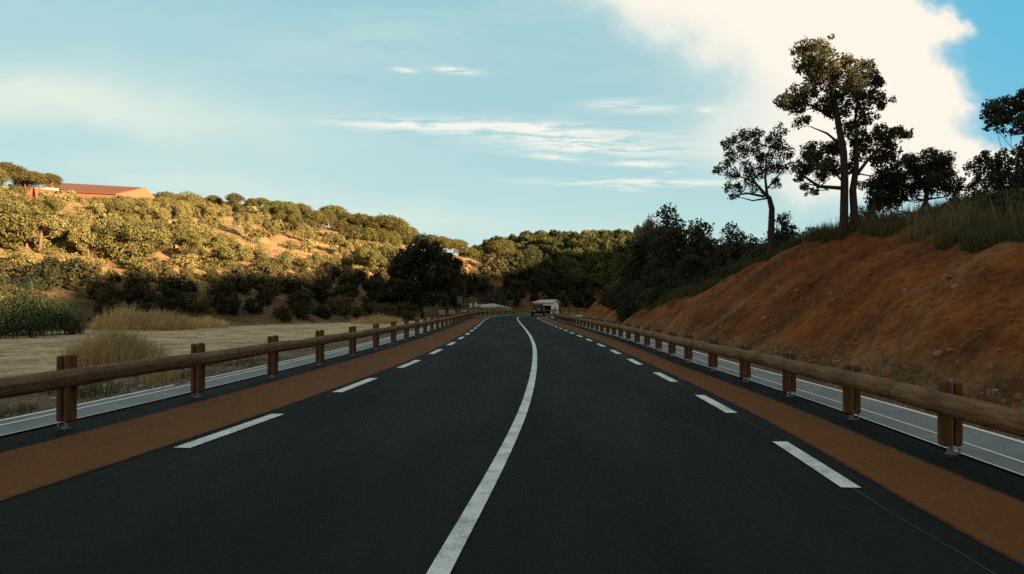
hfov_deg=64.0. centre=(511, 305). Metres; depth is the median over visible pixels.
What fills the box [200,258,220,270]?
hillside bush
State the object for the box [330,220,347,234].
umbrella pine
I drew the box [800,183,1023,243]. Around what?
grass
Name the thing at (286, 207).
umbrella pine
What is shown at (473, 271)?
thicket shrub
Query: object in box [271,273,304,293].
thicket shrub
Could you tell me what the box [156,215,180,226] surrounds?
hillside bush
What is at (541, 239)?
forest pine
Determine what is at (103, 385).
gravel
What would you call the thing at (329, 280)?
thicket shrub
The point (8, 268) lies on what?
thicket shrub
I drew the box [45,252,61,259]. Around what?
hillside bush
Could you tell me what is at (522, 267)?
thicket shrub
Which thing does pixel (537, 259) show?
forest pine
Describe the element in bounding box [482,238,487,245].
forest pine
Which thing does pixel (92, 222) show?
cork oak
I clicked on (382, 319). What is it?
dry grass
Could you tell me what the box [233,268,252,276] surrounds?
thicket shrub
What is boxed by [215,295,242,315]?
thicket shrub
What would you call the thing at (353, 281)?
thicket shrub
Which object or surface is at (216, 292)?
thicket shrub
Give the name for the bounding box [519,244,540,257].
forest pine
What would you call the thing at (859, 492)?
road seam
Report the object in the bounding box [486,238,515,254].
umbrella pine
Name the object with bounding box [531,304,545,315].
car
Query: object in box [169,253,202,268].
hillside bush
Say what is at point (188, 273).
thicket shrub
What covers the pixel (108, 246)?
cork oak
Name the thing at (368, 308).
thicket shrub
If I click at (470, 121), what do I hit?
sky
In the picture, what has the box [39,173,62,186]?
umbrella pine
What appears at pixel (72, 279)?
thicket shrub
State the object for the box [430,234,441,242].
umbrella pine
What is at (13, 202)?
cork oak
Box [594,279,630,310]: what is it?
bank shrub
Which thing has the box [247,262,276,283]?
thicket shrub
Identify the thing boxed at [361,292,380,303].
thicket shrub
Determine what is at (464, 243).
umbrella pine
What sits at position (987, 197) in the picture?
bank shrub
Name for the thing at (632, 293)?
bank shrub
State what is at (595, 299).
evergreen oak
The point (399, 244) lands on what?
cork oak
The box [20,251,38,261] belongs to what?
hillside bush
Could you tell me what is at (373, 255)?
cork oak
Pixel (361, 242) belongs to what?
hillside bush
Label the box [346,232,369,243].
cork oak
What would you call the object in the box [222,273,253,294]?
thicket shrub
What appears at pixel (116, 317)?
dry grass
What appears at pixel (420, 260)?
evergreen oak
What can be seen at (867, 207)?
bank shrub
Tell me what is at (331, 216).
umbrella pine
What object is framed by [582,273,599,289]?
forest pine
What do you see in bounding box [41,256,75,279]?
thicket shrub
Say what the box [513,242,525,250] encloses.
forest pine
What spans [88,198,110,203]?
cork oak
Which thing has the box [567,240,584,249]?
forest pine
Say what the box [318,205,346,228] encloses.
umbrella pine
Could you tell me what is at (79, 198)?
cork oak
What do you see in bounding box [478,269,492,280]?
evergreen oak
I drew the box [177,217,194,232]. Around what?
cork oak
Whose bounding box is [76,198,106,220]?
cork oak
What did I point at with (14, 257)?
hillside bush
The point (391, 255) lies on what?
thicket shrub
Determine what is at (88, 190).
hill building
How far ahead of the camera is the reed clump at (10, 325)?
42.93 m
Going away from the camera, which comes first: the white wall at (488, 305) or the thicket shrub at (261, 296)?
the thicket shrub at (261, 296)
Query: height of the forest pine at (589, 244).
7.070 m
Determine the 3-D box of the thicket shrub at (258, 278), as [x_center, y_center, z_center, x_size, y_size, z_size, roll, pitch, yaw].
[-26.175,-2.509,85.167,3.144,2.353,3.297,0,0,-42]
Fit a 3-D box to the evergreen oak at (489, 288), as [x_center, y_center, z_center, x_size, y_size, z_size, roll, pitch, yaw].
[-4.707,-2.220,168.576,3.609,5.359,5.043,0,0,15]
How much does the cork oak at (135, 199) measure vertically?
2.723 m
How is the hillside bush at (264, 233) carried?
on the ground at (912, 329)
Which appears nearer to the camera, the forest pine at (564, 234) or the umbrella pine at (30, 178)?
the umbrella pine at (30, 178)
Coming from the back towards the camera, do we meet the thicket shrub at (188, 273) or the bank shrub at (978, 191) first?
the thicket shrub at (188, 273)
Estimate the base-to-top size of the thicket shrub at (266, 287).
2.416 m
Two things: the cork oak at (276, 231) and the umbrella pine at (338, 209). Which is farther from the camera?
the umbrella pine at (338, 209)
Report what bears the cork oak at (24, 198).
on the ground at (912, 329)
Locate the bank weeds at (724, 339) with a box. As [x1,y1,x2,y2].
[647,324,1023,404]
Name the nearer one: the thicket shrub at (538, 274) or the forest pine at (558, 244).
the thicket shrub at (538, 274)
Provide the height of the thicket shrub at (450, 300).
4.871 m
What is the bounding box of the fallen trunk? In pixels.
[0,320,33,336]
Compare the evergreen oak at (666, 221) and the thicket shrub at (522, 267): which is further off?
the thicket shrub at (522, 267)
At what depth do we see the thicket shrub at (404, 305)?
98.64 m
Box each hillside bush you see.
[0,184,9,190]
[0,239,23,252]
[5,252,23,262]
[10,258,28,268]
[19,235,36,247]
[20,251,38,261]
[37,245,56,253]
[38,191,61,198]
[41,194,69,206]
[44,230,66,241]
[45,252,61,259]
[52,239,76,252]
[57,189,77,201]
[65,251,92,263]
[84,243,106,256]
[94,212,117,221]
[113,195,131,201]
[115,253,149,265]
[129,258,150,270]
[149,257,162,262]
[150,218,173,230]
[151,261,169,268]
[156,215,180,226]
[168,210,190,221]
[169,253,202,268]
[172,249,186,257]
[178,215,194,222]
[186,220,205,232]
[197,217,218,231]
[198,246,211,257]
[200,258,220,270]
[202,253,224,269]
[207,216,224,225]
[244,206,261,218]
[247,230,262,242]
[253,227,271,236]
[268,219,284,231]
[271,221,291,233]
[282,239,300,249]
[282,255,299,262]
[292,263,314,275]
[298,241,311,251]
[304,238,318,252]
[310,223,322,230]
[321,232,336,241]
[322,254,341,266]
[338,230,347,238]
[342,265,351,275]
[354,240,366,246]
[358,267,369,275]
[363,258,377,271]
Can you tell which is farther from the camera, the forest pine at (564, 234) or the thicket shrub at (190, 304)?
the forest pine at (564, 234)
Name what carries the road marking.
on the road
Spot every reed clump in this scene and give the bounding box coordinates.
[0,276,41,335]
[0,297,17,323]
[0,307,44,338]
[1,275,57,333]
[11,310,58,337]
[21,296,62,335]
[32,294,91,335]
[53,303,92,333]
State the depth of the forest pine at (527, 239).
261.85 m
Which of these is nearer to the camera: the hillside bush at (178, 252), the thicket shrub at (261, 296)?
the thicket shrub at (261, 296)
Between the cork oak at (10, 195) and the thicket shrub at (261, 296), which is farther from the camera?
the cork oak at (10, 195)
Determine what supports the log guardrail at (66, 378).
on the road
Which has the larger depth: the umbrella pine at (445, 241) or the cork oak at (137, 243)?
the umbrella pine at (445, 241)
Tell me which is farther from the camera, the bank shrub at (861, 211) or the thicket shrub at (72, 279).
the thicket shrub at (72, 279)
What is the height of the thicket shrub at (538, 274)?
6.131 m
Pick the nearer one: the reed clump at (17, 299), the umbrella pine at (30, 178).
the reed clump at (17, 299)
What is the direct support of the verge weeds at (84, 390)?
on the ground at (912, 329)
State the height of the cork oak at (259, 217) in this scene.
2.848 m
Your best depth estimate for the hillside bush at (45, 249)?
79.16 m
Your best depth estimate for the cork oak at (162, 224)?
84.00 m
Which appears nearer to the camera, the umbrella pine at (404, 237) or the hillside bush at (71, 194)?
the hillside bush at (71, 194)
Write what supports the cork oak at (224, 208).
on the ground at (912, 329)
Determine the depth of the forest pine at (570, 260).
210.98 m
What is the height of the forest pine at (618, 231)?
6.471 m
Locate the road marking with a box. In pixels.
[173,314,860,573]
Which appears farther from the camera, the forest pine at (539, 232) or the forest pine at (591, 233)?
the forest pine at (539, 232)
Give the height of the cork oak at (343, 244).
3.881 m
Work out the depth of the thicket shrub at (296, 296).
82.35 m
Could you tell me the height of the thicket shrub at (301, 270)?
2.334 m
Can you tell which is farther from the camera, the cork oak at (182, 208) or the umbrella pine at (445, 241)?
the umbrella pine at (445, 241)
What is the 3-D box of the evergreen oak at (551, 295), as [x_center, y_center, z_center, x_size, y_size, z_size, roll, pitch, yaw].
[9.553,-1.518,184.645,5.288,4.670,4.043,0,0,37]
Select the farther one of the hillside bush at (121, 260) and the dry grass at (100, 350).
the hillside bush at (121, 260)
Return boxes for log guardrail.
[0,309,523,429]
[545,309,586,313]
[552,312,1023,456]
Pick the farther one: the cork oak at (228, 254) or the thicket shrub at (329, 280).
the thicket shrub at (329, 280)
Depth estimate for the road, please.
6.28 m
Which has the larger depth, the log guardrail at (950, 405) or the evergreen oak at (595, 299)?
the evergreen oak at (595, 299)
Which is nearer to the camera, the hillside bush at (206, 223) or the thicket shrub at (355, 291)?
the thicket shrub at (355, 291)
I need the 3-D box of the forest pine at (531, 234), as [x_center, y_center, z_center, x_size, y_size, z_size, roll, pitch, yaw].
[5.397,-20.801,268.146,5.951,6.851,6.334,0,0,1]
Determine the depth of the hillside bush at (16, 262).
71.09 m
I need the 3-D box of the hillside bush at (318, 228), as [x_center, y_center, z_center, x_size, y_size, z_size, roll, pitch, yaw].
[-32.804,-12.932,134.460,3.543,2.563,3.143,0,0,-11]
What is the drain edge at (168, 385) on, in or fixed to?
on the drain channel at (16, 427)
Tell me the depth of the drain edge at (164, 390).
13.15 m
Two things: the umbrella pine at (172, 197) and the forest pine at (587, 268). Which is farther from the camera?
the forest pine at (587, 268)
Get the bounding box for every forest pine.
[467,254,482,258]
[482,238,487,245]
[488,235,502,243]
[508,234,521,243]
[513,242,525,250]
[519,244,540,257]
[520,232,536,240]
[520,234,535,247]
[526,248,541,266]
[533,229,545,237]
[534,244,546,257]
[535,235,546,249]
[539,258,556,271]
[544,240,564,252]
[546,229,562,239]
[548,245,556,255]
[550,248,566,261]
[552,261,573,273]
[557,237,570,248]
[560,256,576,265]
[561,230,574,238]
[563,249,580,262]
[564,248,584,262]
[566,238,579,246]
[567,231,577,238]
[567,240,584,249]
[568,267,585,279]
[575,263,593,273]
[578,234,591,242]
[581,229,597,237]
[581,241,598,255]
[581,247,601,260]
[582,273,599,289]
[586,235,602,249]
[596,230,611,237]
[598,240,616,249]
[602,235,613,239]
[613,228,630,238]
[624,233,635,244]
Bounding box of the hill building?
[43,182,155,198]
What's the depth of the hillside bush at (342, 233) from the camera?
134.15 m
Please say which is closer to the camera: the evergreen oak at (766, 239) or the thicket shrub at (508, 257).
the evergreen oak at (766, 239)
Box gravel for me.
[0,339,372,408]
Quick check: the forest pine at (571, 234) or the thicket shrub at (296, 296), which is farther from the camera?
the forest pine at (571, 234)
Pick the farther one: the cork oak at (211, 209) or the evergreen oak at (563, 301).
the evergreen oak at (563, 301)
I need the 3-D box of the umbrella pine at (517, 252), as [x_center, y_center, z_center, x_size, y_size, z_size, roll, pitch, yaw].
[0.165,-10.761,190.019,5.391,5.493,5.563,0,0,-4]
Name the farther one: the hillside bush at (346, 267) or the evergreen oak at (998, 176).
the hillside bush at (346, 267)
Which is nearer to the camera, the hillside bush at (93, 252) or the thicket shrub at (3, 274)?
the thicket shrub at (3, 274)
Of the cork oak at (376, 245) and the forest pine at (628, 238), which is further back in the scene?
the forest pine at (628, 238)
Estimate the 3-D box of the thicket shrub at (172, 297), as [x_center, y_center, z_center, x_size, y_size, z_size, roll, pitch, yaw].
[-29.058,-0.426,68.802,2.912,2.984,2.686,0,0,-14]
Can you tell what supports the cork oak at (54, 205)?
on the ground at (912, 329)
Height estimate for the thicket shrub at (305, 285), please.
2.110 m
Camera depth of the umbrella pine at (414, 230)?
157.24 m
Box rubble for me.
[646,262,1023,409]
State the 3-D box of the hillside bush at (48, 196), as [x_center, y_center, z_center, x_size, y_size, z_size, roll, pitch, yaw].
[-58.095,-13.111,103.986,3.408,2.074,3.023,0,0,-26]
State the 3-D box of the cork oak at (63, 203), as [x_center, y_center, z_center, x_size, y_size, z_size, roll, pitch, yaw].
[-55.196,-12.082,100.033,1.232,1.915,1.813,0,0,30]
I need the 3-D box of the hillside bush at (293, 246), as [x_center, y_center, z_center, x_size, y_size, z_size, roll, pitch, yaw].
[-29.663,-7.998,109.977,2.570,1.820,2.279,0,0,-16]
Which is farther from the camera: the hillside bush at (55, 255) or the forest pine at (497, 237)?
the forest pine at (497, 237)
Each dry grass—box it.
[59,321,171,367]
[89,301,153,330]
[108,306,201,330]
[133,343,182,381]
[186,314,228,328]
[351,313,402,323]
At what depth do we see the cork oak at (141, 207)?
102.56 m
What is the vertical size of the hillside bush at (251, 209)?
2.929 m
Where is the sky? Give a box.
[0,0,1023,255]
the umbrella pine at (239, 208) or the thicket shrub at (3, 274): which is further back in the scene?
the umbrella pine at (239, 208)
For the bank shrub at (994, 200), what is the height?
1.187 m
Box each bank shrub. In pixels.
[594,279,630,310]
[614,281,644,315]
[615,303,634,321]
[624,274,653,299]
[634,288,655,310]
[645,285,674,306]
[744,240,766,261]
[848,205,865,217]
[864,201,888,220]
[940,190,966,213]
[956,181,997,209]
[974,188,1023,213]
[984,188,1023,216]
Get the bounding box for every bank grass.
[597,270,722,312]
[661,184,1023,303]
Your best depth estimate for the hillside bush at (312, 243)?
111.63 m
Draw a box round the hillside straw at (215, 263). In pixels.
[0,201,528,321]
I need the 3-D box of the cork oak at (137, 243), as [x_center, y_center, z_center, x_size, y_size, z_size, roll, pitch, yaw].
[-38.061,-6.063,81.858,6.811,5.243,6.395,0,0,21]
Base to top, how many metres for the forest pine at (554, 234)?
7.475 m
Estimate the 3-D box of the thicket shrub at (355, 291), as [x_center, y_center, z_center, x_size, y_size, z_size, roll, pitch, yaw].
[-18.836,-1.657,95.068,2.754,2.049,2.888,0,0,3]
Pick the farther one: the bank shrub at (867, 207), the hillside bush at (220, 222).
the hillside bush at (220, 222)
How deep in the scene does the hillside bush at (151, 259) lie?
83.64 m
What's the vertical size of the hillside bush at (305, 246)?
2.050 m
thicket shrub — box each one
[0,258,22,282]
[0,264,12,292]
[13,260,64,290]
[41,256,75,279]
[53,272,81,290]
[62,257,101,282]
[62,315,85,334]
[80,271,103,287]
[85,279,115,298]
[88,302,120,321]
[91,283,129,309]
[105,269,121,282]
[120,281,153,306]
[121,266,157,289]
[125,299,155,315]
[137,281,154,297]
[149,262,177,284]
[149,283,184,312]
[155,275,198,303]
[174,266,194,280]
[177,291,214,312]
[182,279,199,289]
[200,267,220,283]
[203,279,241,307]
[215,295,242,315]
[221,262,247,281]
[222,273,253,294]
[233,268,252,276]
[242,298,265,314]
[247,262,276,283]
[247,271,274,289]
[254,279,282,298]
[255,293,272,306]
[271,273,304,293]
[271,305,292,321]
[284,290,314,309]
[288,298,315,318]
[291,288,313,300]
[293,272,307,290]
[294,265,310,282]
[302,277,327,289]
[309,281,343,305]
[310,304,333,319]
[312,272,333,288]
[314,269,331,278]
[320,262,344,279]
[324,293,354,315]
[332,289,356,302]
[337,274,362,288]
[338,283,359,297]
[345,271,357,280]
[351,307,368,318]
[352,304,376,319]
[353,270,367,280]
[354,272,363,280]
[361,281,377,291]
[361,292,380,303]
[366,277,384,292]
[367,272,381,283]
[372,266,389,281]
[372,301,396,317]
[378,247,413,275]
[388,300,418,318]
[394,310,401,317]
[399,310,418,320]
[442,287,454,307]
[451,288,467,307]
[454,257,467,284]
[465,269,480,284]
[465,273,485,295]
[476,277,493,293]
[478,252,507,280]
[494,251,521,273]
[499,266,520,282]
[510,258,535,280]
[526,265,550,288]
[568,288,594,307]
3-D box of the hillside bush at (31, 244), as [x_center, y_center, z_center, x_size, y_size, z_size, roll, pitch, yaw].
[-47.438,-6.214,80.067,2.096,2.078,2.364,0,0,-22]
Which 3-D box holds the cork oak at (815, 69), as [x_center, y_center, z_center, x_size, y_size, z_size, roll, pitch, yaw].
[10.893,-5.403,26.882,4.592,7.406,3.197,0,0,-25]
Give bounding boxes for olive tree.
[482,288,507,306]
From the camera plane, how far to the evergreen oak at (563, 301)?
186.40 m
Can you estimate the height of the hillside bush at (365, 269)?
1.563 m
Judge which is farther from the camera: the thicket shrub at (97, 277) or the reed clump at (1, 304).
the thicket shrub at (97, 277)
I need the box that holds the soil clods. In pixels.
[648,245,1023,408]
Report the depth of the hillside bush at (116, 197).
111.56 m
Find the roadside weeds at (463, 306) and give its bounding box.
[416,304,530,316]
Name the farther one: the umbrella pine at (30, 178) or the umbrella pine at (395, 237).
the umbrella pine at (395, 237)
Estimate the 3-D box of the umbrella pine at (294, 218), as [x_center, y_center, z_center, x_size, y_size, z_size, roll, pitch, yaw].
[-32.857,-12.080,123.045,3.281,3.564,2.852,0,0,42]
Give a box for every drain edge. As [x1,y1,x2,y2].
[0,313,573,420]
[0,313,578,435]
[0,315,492,425]
[552,316,1023,475]
[586,326,1023,462]
[604,328,1023,442]
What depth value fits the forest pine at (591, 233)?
265.42 m
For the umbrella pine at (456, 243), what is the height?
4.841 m
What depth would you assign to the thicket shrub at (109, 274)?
74.20 m
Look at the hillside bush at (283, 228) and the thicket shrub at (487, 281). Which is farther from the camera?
the thicket shrub at (487, 281)
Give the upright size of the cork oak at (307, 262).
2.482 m
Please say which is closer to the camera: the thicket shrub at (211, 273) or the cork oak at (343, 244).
the thicket shrub at (211, 273)
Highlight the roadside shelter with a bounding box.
[531,300,559,313]
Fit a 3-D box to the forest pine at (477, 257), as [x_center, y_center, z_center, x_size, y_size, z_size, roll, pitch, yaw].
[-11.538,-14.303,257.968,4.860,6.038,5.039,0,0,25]
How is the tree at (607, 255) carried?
on the ground at (912, 329)
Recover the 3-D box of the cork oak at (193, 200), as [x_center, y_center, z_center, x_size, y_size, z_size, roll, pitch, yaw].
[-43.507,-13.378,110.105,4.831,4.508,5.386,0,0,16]
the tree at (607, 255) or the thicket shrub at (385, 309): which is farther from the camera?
the tree at (607, 255)
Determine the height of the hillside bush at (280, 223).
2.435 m
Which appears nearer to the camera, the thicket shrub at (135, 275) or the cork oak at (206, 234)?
the thicket shrub at (135, 275)
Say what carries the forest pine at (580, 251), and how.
on the ground at (912, 329)
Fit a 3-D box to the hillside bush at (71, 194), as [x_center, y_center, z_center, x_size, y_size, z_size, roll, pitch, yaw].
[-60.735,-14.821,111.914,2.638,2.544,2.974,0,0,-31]
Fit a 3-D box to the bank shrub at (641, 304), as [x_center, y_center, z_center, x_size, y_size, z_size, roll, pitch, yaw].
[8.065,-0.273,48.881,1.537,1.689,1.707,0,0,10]
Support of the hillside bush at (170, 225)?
on the ground at (912, 329)
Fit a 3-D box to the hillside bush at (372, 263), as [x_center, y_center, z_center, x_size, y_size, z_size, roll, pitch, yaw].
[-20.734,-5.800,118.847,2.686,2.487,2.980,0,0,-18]
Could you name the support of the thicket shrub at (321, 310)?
on the ground at (912, 329)
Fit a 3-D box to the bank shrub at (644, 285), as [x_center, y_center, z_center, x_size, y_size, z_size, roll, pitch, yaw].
[8.818,-0.870,55.835,2.246,2.610,2.496,0,0,0]
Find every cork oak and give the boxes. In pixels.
[0,189,24,205]
[0,199,61,249]
[0,200,23,211]
[8,185,29,196]
[15,194,44,207]
[15,214,73,253]
[20,202,39,214]
[27,196,61,212]
[46,211,87,239]
[60,200,67,211]
[62,215,87,227]
[67,222,103,258]
[72,196,81,201]
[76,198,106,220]
[86,217,116,228]
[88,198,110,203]
[93,229,128,260]
[94,219,170,264]
[102,199,121,213]
[106,202,132,217]
[108,214,141,222]
[119,198,135,209]
[128,196,146,210]
[131,218,172,261]
[132,196,162,215]
[144,205,169,221]
[156,196,175,209]
[162,224,194,253]
[165,199,191,218]
[172,191,205,215]
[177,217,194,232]
[180,231,204,255]
[194,201,222,218]
[197,227,220,247]
[210,231,238,251]
[215,242,254,266]
[217,204,231,220]
[232,213,253,238]
[241,241,270,260]
[250,211,270,227]
[251,255,292,274]
[261,220,280,240]
[278,219,291,233]
[278,249,292,261]
[290,256,311,270]
[292,223,315,241]
[307,251,321,269]
[318,257,340,271]
[321,235,353,257]
[339,249,363,271]
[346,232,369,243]
[354,244,375,262]
[355,249,388,271]
[366,240,393,251]
[380,242,399,257]
[391,242,403,249]
[629,213,654,258]
[712,121,800,259]
[772,33,913,239]
[979,88,1023,176]
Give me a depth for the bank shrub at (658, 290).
45.75 m
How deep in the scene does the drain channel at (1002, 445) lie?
10.34 m
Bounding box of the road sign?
[457,296,462,311]
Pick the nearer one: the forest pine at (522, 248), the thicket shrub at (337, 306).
the thicket shrub at (337, 306)
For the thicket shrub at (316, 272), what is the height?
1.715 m
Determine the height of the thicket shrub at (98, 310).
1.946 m
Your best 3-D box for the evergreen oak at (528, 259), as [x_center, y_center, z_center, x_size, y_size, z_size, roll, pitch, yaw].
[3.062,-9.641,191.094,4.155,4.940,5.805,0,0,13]
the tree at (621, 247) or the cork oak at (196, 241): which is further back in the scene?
the tree at (621, 247)
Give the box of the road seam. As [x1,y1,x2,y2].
[553,325,994,573]
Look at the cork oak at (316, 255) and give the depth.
99.75 m
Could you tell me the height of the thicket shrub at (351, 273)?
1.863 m
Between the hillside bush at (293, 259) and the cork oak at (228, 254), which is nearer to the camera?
the cork oak at (228, 254)
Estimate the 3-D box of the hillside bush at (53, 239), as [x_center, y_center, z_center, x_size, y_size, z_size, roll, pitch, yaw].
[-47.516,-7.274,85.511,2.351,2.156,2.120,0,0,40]
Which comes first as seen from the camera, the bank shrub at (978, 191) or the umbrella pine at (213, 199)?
the bank shrub at (978, 191)
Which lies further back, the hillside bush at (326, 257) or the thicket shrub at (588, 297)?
the thicket shrub at (588, 297)
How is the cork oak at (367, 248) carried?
on the ground at (912, 329)
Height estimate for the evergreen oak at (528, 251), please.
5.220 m
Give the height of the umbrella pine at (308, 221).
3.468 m
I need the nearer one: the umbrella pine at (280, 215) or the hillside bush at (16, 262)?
the hillside bush at (16, 262)
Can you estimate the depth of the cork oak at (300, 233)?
118.24 m
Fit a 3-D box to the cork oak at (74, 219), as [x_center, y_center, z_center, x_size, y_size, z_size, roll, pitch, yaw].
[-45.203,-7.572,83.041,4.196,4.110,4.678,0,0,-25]
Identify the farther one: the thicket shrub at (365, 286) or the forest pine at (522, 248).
the forest pine at (522, 248)
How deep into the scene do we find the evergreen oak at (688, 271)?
51.46 m
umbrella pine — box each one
[0,162,26,190]
[0,166,10,186]
[10,170,44,196]
[20,171,51,196]
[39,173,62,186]
[152,191,176,197]
[163,195,180,199]
[203,195,222,205]
[224,193,246,212]
[228,201,245,211]
[243,198,260,206]
[253,197,268,207]
[258,205,275,215]
[264,199,282,206]
[271,212,287,228]
[272,201,299,214]
[284,214,303,229]
[288,203,313,217]
[297,218,316,228]
[302,210,329,235]
[313,209,337,231]
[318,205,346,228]
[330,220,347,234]
[336,212,355,222]
[344,224,360,237]
[345,212,370,228]
[359,227,378,241]
[363,213,405,242]
[370,227,390,241]
[380,230,402,244]
[383,218,412,245]
[390,231,411,246]
[399,227,417,244]
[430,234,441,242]
[438,236,450,249]
[440,238,463,251]
[447,238,468,257]
[461,247,480,263]
[475,245,488,262]
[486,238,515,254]
[509,248,523,257]
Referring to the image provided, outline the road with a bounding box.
[0,314,1023,573]
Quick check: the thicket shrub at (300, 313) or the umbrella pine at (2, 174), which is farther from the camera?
the umbrella pine at (2, 174)
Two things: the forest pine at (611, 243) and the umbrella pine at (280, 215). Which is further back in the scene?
the forest pine at (611, 243)
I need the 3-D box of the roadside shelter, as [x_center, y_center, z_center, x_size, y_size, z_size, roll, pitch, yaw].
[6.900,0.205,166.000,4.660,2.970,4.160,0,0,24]
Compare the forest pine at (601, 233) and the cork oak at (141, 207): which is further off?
the forest pine at (601, 233)
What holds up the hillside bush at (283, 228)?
on the ground at (912, 329)
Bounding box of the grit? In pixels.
[6,335,1021,440]
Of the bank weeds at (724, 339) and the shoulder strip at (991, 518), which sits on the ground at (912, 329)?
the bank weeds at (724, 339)
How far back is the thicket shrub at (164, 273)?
76.53 m
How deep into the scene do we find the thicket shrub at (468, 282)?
166.15 m
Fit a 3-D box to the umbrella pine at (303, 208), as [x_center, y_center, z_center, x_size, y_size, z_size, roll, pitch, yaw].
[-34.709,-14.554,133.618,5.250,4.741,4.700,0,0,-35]
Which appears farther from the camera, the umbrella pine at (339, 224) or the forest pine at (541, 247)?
the forest pine at (541, 247)
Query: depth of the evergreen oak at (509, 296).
172.17 m
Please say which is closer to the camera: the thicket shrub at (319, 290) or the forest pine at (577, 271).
the thicket shrub at (319, 290)
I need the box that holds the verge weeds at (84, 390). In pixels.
[0,345,327,417]
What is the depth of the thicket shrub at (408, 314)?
90.09 m
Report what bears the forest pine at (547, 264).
on the ground at (912, 329)
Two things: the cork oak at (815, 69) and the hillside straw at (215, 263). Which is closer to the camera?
the cork oak at (815, 69)
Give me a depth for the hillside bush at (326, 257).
105.56 m
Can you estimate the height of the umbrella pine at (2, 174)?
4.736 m
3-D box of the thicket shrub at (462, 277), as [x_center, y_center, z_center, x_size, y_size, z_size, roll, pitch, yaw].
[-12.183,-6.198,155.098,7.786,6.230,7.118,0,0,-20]
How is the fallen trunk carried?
on the ground at (912, 329)
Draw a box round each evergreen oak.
[375,232,462,318]
[462,285,477,299]
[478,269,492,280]
[482,282,495,299]
[495,287,515,300]
[501,275,512,291]
[513,287,526,307]
[520,255,531,266]
[521,248,535,261]
[528,292,547,301]
[542,289,562,299]
[559,294,568,306]
[586,288,596,302]
[617,232,653,288]
[640,226,689,284]
[641,202,715,277]
[670,253,713,288]
[674,222,724,275]
[710,221,761,265]
[716,229,748,274]
[738,232,796,262]
[763,211,817,247]
[857,147,966,214]
[961,149,1023,195]
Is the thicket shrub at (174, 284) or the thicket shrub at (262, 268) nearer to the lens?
the thicket shrub at (174, 284)
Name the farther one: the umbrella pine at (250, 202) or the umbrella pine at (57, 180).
the umbrella pine at (250, 202)
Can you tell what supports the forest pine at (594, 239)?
on the ground at (912, 329)
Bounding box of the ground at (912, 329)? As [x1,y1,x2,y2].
[0,197,1023,477]
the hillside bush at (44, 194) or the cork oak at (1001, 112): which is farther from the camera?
the hillside bush at (44, 194)
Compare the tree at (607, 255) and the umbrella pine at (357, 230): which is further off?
the umbrella pine at (357, 230)
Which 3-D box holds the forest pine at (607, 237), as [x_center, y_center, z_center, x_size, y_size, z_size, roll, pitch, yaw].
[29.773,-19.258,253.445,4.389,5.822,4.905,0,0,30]
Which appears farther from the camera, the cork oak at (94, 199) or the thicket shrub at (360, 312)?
the cork oak at (94, 199)
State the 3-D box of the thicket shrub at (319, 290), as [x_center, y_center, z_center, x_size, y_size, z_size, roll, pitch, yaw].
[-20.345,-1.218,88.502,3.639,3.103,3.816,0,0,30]
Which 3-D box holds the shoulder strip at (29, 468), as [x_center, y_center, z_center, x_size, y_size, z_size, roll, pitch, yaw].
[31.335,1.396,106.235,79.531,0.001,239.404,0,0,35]
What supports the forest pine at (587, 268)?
on the ground at (912, 329)
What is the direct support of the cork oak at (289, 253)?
on the ground at (912, 329)
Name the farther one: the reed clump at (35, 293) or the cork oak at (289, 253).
the cork oak at (289, 253)
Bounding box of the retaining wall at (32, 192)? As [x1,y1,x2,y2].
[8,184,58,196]
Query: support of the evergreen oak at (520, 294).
on the ground at (912, 329)
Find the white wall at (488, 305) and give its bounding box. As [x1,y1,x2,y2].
[469,303,509,308]
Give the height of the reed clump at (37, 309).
2.390 m
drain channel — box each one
[0,313,581,435]
[551,317,1023,475]
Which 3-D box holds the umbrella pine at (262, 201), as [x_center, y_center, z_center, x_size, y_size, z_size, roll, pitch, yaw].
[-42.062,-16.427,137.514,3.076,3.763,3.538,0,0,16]
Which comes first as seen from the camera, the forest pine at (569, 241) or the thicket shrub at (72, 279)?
the thicket shrub at (72, 279)
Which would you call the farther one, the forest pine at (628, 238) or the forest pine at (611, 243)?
the forest pine at (628, 238)
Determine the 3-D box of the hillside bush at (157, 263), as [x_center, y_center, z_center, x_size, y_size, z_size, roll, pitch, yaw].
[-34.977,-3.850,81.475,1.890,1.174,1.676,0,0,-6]
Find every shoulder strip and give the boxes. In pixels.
[0,314,541,501]
[540,316,1023,567]
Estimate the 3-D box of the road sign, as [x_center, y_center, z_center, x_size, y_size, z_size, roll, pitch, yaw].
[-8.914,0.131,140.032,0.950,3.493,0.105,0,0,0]
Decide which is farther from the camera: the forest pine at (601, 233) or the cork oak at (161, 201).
the forest pine at (601, 233)
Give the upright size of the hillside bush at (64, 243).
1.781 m
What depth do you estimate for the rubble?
16.00 m
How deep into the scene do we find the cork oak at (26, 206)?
85.47 m
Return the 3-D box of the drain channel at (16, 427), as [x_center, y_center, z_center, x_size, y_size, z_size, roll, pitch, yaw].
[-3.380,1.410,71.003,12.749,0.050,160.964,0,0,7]
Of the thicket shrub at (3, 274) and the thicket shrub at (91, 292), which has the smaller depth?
the thicket shrub at (3, 274)
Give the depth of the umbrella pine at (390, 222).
137.92 m
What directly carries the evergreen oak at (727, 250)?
on the ground at (912, 329)
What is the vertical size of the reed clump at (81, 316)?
2.045 m
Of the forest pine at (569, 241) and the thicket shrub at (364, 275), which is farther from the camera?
the forest pine at (569, 241)
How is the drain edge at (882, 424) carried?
on the drain channel at (1002, 445)
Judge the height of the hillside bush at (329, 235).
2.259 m

